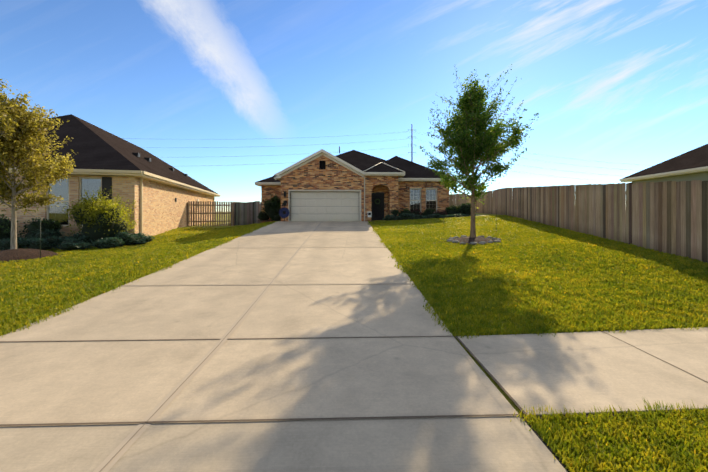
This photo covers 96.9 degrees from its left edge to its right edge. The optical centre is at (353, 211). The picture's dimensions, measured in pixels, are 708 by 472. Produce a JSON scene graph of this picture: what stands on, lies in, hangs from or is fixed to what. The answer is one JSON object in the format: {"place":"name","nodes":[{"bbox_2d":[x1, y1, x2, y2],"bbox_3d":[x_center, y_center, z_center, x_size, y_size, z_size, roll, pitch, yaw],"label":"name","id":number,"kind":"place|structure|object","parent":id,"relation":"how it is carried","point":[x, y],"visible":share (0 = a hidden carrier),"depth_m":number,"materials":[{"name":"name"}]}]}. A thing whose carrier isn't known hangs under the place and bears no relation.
{"place":"outdoors","nodes":[
{"label":"outdoors","id":0,"kind":"place"},
{"bbox_2d":[0,214,22,239],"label":"dark shrub","id":1,"kind":"object","parent":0,"point":[5,228],"depth_m":12.14,"materials":[{"name":"green plant"}]},
{"bbox_2d":[0,221,518,425],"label":"driveway","id":2,"kind":"structure","parent":0,"point":[64,375],"depth_m":3.70,"materials":[{"name":"concrete"}]},
{"bbox_2d":[93,221,322,471],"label":"driveway centre band","id":3,"kind":"object","parent":2,"relation":"on","point":[118,456],"visible":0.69,"depth_m":2.77,"materials":[{"name":"beige concrete"}]},
{"bbox_2d":[99,224,319,471],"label":"driveway centre line","id":4,"kind":"object","parent":3,"relation":"on","point":[180,385],"visible":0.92,"depth_m":2.74,"materials":[{"name":"beige concrete"}]},
{"bbox_2d":[0,336,449,341],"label":"expansion joint","id":5,"kind":"object","parent":2,"relation":"on","point":[238,338],"visible":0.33,"depth_m":3.93,"materials":[{"name":"brown"}]},
{"bbox_2d":[122,283,413,285],"bbox_3d":[-1.690,1.476,6.325,5.844,0.001,0.090,0,0,-2],"label":"expansion joint","id":6,"kind":"object","parent":2,"relation":"on","point":[263,284],"visible":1,"depth_m":6.32,"materials":[{"name":"beige concrete"}]},
{"bbox_2d":[225,283,379,284],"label":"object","id":7,"kind":"object","parent":6,"relation":"on","point":[240,284],"visible":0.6,"depth_m":6.30,"materials":[{"name":"beige concrete"}]},
{"bbox_2d":[279,203,288,220],"bbox_3d":[-4.792,0.079,21.581,0.720,1.320,0.171,0,0,-2],"label":"hose hanger","id":8,"kind":"object","parent":2,"relation":"on","point":[284,212],"visible":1,"depth_m":21.53,"materials":[{"name":"blue plastic"}]},
{"bbox_2d":[284,247,367,247],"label":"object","id":9,"kind":"object","parent":2,"relation":"on","point":[331,247],"visible":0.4,"depth_m":10.75,"materials":[{"name":"beige concrete"}]},
{"bbox_2d":[0,416,566,471],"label":"driveway apron","id":10,"kind":"object","parent":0,"point":[474,444],"visible":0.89,"depth_m":2.14,"materials":[{"name":"concrete"}]},
{"bbox_2d":[0,414,519,425],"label":"expansion joint","id":11,"kind":"object","parent":10,"relation":"on","point":[257,420],"visible":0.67,"depth_m":2.40,"materials":[{"name":"brown"}]},
{"bbox_2d":[0,212,707,471],"bbox_3d":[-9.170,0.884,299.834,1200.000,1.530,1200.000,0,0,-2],"label":"ground","id":12,"kind":"structure","parent":0,"point":[510,401],"depth_m":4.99,"materials":[{"name":"green plant"}]},
{"bbox_2d":[0,79,77,248],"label":"tree","id":13,"kind":"object","parent":12,"relation":"on","point":[21,130],"visible":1,"depth_m":9.82,"materials":[{"name":"green plant"}]},
{"bbox_2d":[9,205,40,256],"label":"tree stakes","id":14,"kind":"object","parent":13,"relation":"attached to","point":[40,233],"visible":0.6,"depth_m":9.72,"materials":[{"name":"metal"}]},
{"bbox_2d":[0,114,220,237],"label":"house","id":15,"kind":"structure","parent":12,"relation":"on","point":[161,193],"depth_m":14.89,"materials":[{"name":"brick"}]},
{"bbox_2d":[187,201,233,225],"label":"fence gate","id":16,"kind":"structure","parent":12,"relation":"on","point":[195,213],"depth_m":23.33,"materials":[{"name":"brown wood"}]},
{"bbox_2d":[231,202,241,225],"bbox_3d":[-10.114,0.219,31.873,0.144,1.961,16.141,0,0,-6],"label":"fence","id":17,"kind":"object","parent":12,"relation":"on","point":[234,213],"visible":0.06,"depth_m":24.26,"materials":[{"name":"brown wood"}]},
{"bbox_2d":[235,201,260,224],"bbox_3d":[-8.398,0.188,24.980,2.043,2.023,0.151,0,0,-26],"label":"grey fence","id":18,"kind":"object","parent":12,"relation":"on","point":[246,213],"visible":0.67,"depth_m":24.88,"materials":[{"name":"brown wood"}]},
{"bbox_2d":[255,146,450,222],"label":"house","id":19,"kind":"structure","parent":12,"relation":"on","point":[324,185],"depth_m":22.26,"materials":[{"name":"brick"}]},
{"bbox_2d":[408,124,415,161],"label":"utility pole","id":20,"kind":"object","parent":12,"relation":"on","point":[411,152],"visible":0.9,"depth_m":125.65,"materials":[{"name":"grey metal"}]},
{"bbox_2d":[122,131,648,182],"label":"power lines","id":21,"kind":"object","parent":20,"relation":"attached to","point":[380,149],"visible":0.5,"depth_m":121.04,"materials":[{"name":"silver metal"}]},
{"bbox_2d":[449,194,465,206],"bbox_3d":[8.457,-0.520,27.354,2.641,2.050,0.136,0,0,-4],"label":"fence","id":22,"kind":"object","parent":12,"relation":"on","point":[454,199],"visible":0.33,"depth_m":27.32,"materials":[{"name":"brown wood"}]},
{"bbox_2d":[446,235,500,244],"bbox_3d":[4.293,1.050,11.442,1.865,0.237,1.848,0,0,-2],"label":"rock ring","id":23,"kind":"object","parent":12,"relation":"on","point":[449,239],"visible":0.6,"depth_m":11.08,"materials":[{"name":"grey stone"}]},
{"bbox_2d":[420,64,538,237],"bbox_3d":[4.486,-1.928,11.389,3.926,6.128,4.487,0,0,-2],"label":"oak tree","id":24,"kind":"object","parent":12,"relation":"on","point":[470,138],"visible":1,"depth_m":11.09,"materials":[{"name":"green plant"}]},
{"bbox_2d":[464,327,693,471],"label":"lawn edge soil","id":25,"kind":"structure","parent":12,"relation":"on","point":[549,448],"depth_m":2.35,"materials":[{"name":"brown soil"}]},
{"bbox_2d":[466,180,707,263],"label":"fence","id":26,"kind":"object","parent":12,"relation":"on","point":[670,217],"visible":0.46,"depth_m":9.66,"materials":[{"name":"brown wood"}]},
{"bbox_2d":[619,144,707,183],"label":"neighbour house","id":27,"kind":"structure","parent":12,"relation":"on","point":[691,165],"depth_m":19.22,"materials":[{"name":"brick"}]},
{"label":"mulch beds","id":28,"kind":"object","parent":12,"relation":"on","visible":0},
{"bbox_2d":[257,211,268,219],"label":"shrub","id":29,"kind":"object","parent":28,"relation":"on","point":[262,215],"visible":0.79,"depth_m":24.14,"materials":[{"name":"green plant"}]},
{"bbox_2d":[263,192,280,217],"bbox_3d":[-6.161,-0.439,24.001,1.792,2.040,1.548,0,0,-2],"label":"tall shrub","id":30,"kind":"object","parent":28,"relation":"on","point":[272,206],"visible":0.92,"depth_m":23.73,"materials":[{"name":"green plant"}]},
{"bbox_2d":[270,214,280,220],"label":"low shrub","id":31,"kind":"object","parent":28,"relation":"on","point":[277,217],"visible":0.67,"depth_m":22.84,"materials":[{"name":"green plant"}]},
{"bbox_2d":[382,214,402,220],"bbox_3d":[2.718,0.466,22.001,1.391,0.551,1.234,0,0,45],"label":"juniper","id":32,"kind":"object","parent":28,"relation":"on","point":[389,217],"visible":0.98,"depth_m":21.75,"materials":[{"name":"green plant"}]},
{"bbox_2d":[391,209,398,215],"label":"shrub","id":33,"kind":"object","parent":28,"relation":"on","point":[395,212],"visible":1,"depth_m":21.98,"materials":[{"name":"green plant"}]},
{"bbox_2d":[398,208,410,217],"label":"shrub","id":34,"kind":"object","parent":28,"relation":"on","point":[405,211],"visible":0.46,"depth_m":23.12,"materials":[{"name":"green plant"}]},
{"bbox_2d":[398,213,423,219],"bbox_3d":[4.042,0.426,22.074,1.978,0.631,1.305,0,0,-2],"label":"juniper","id":35,"kind":"object","parent":28,"relation":"on","point":[409,216],"visible":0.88,"depth_m":21.73,"materials":[{"name":"green plant"}]},
{"bbox_2d":[409,209,421,215],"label":"shrub","id":36,"kind":"object","parent":28,"relation":"on","point":[415,211],"visible":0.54,"depth_m":23.08,"materials":[{"name":"green plant"}]},
{"bbox_2d":[422,208,434,215],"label":"shrub","id":37,"kind":"object","parent":28,"relation":"on","point":[428,211],"visible":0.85,"depth_m":23.15,"materials":[{"name":"green plant"}]},
{"bbox_2d":[422,214,441,218],"bbox_3d":[5.412,0.441,22.123,1.919,0.602,1.185,0,0,-2],"label":"juniper","id":38,"kind":"object","parent":28,"relation":"on","point":[433,216],"visible":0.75,"depth_m":21.91,"materials":[{"name":"green plant"}]},
{"bbox_2d":[433,210,447,215],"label":"shrub","id":39,"kind":"object","parent":28,"relation":"on","point":[441,212],"visible":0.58,"depth_m":23.17,"materials":[{"name":"green plant"}]},
{"bbox_2d":[445,205,458,214],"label":"shrub","id":40,"kind":"object","parent":28,"relation":"on","point":[452,209],"visible":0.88,"depth_m":23.31,"materials":[{"name":"green plant"}]},
{"bbox_2d":[439,214,464,217],"bbox_3d":[6.795,0.455,22.070,2.035,0.573,1.284,0,0,-2],"label":"juniper","id":41,"kind":"object","parent":28,"relation":"on","point":[452,215],"visible":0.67,"depth_m":21.73,"materials":[{"name":"green plant"}]},
{"bbox_2d":[457,203,477,214],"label":"shrub","id":42,"kind":"object","parent":28,"relation":"on","point":[465,208],"visible":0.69,"depth_m":23.28,"materials":[{"name":"green plant"}]},
{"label":"scattered mulch","id":43,"kind":"object","parent":12,"relation":"on","visible":0},
{"bbox_2d":[0,248,56,261],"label":"tree mulch","id":44,"kind":"object","parent":43,"relation":"on","point":[14,254],"visible":0.79,"depth_m":9.58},
{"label":"scattered mulch","id":45,"kind":"object","parent":12,"relation":"on","visible":0},
{"bbox_2d":[453,236,493,243],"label":"tree mulch","id":46,"kind":"object","parent":45,"relation":"on","point":[468,239],"visible":0.77,"depth_m":11.10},
{"bbox_2d":[0,0,707,211],"label":"sky","id":47,"kind":"structure","parent":0,"point":[623,83],"materials":[{"name":"blue"}]},
{"bbox_2d":[458,327,707,415],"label":"sidewalk","id":48,"kind":"structure","parent":0,"point":[579,371],"depth_m":3.19,"materials":[{"name":"concrete"}]},
{"bbox_2d":[455,331,707,413],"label":"sidewalk joints","id":49,"kind":"object","parent":48,"relation":"on","point":[499,384],"visible":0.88,"depth_m":3.13,"materials":[{"name":"grey concrete"}]},
{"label":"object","id":50,"kind":"object","parent":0,"visible":0},
{"bbox_2d":[0,237,25,249],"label":"low shrub","id":51,"kind":"object","parent":50,"relation":"on","point":[5,244],"depth_m":11.18,"materials":[{"name":"green plant"}]},
{"bbox_2d":[17,217,62,238],"bbox_3d":[-12.540,0.837,12.551,1.470,1.220,1.387,0,0,-2],"label":"dark shrub","id":52,"kind":"object","parent":50,"relation":"on","point":[49,224],"depth_m":12.21,"materials":[{"name":"green plant"}]},
{"bbox_2d":[17,236,62,249],"bbox_3d":[-11.516,1.192,11.504,1.389,0.589,0.901,0,0,-2],"label":"low shrub","id":53,"kind":"object","parent":50,"relation":"on","point":[34,243],"depth_m":11.28,"materials":[{"name":"green plant"}]},
{"bbox_2d":[24,229,64,246],"bbox_3d":[-12.110,1.080,12.238,1.474,0.826,0.969,0,0,-2],"label":"low shrub","id":54,"kind":"object","parent":50,"relation":"on","point":[45,234],"depth_m":12.09,"materials":[{"name":"green plant"}]},
{"bbox_2d":[52,237,91,249],"bbox_3d":[-10.525,1.234,11.693,1.304,0.497,1.019,0,0,13],"label":"low shrub","id":55,"kind":"object","parent":50,"relation":"on","point":[70,244],"depth_m":11.52,"materials":[{"name":"green plant"}]},
{"bbox_2d":[59,230,95,245],"bbox_3d":[-11.128,1.128,12.611,1.851,0.723,1.082,0,0,-2],"label":"low shrub","id":56,"kind":"object","parent":50,"relation":"on","point":[81,237],"depth_m":12.50,"materials":[{"name":"green plant"}]},
{"bbox_2d":[62,186,138,240],"bbox_3d":[-10.370,0.127,13.086,2.626,2.354,2.373,0,0,-2],"label":"yellow shrub","id":57,"kind":"object","parent":50,"relation":"on","point":[99,218],"depth_m":12.46,"materials":[{"name":"green plant"}]},
{"bbox_2d":[88,237,124,248],"bbox_3d":[-9.583,1.232,12.178,1.160,0.491,0.935,0,0,-2],"label":"low shrub","id":58,"kind":"object","parent":50,"relation":"on","point":[110,242],"depth_m":11.98,"materials":[{"name":"green plant"}]},
{"bbox_2d":[114,232,137,245],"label":"low shrub","id":59,"kind":"object","parent":50,"relation":"on","point":[127,238],"depth_m":12.74,"materials":[{"name":"green plant"}]},
{"bbox_2d":[130,233,154,244],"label":"low shrub","id":60,"kind":"object","parent":50,"relation":"on","point":[143,239],"depth_m":13.34,"materials":[{"name":"green plant"}]}
]}

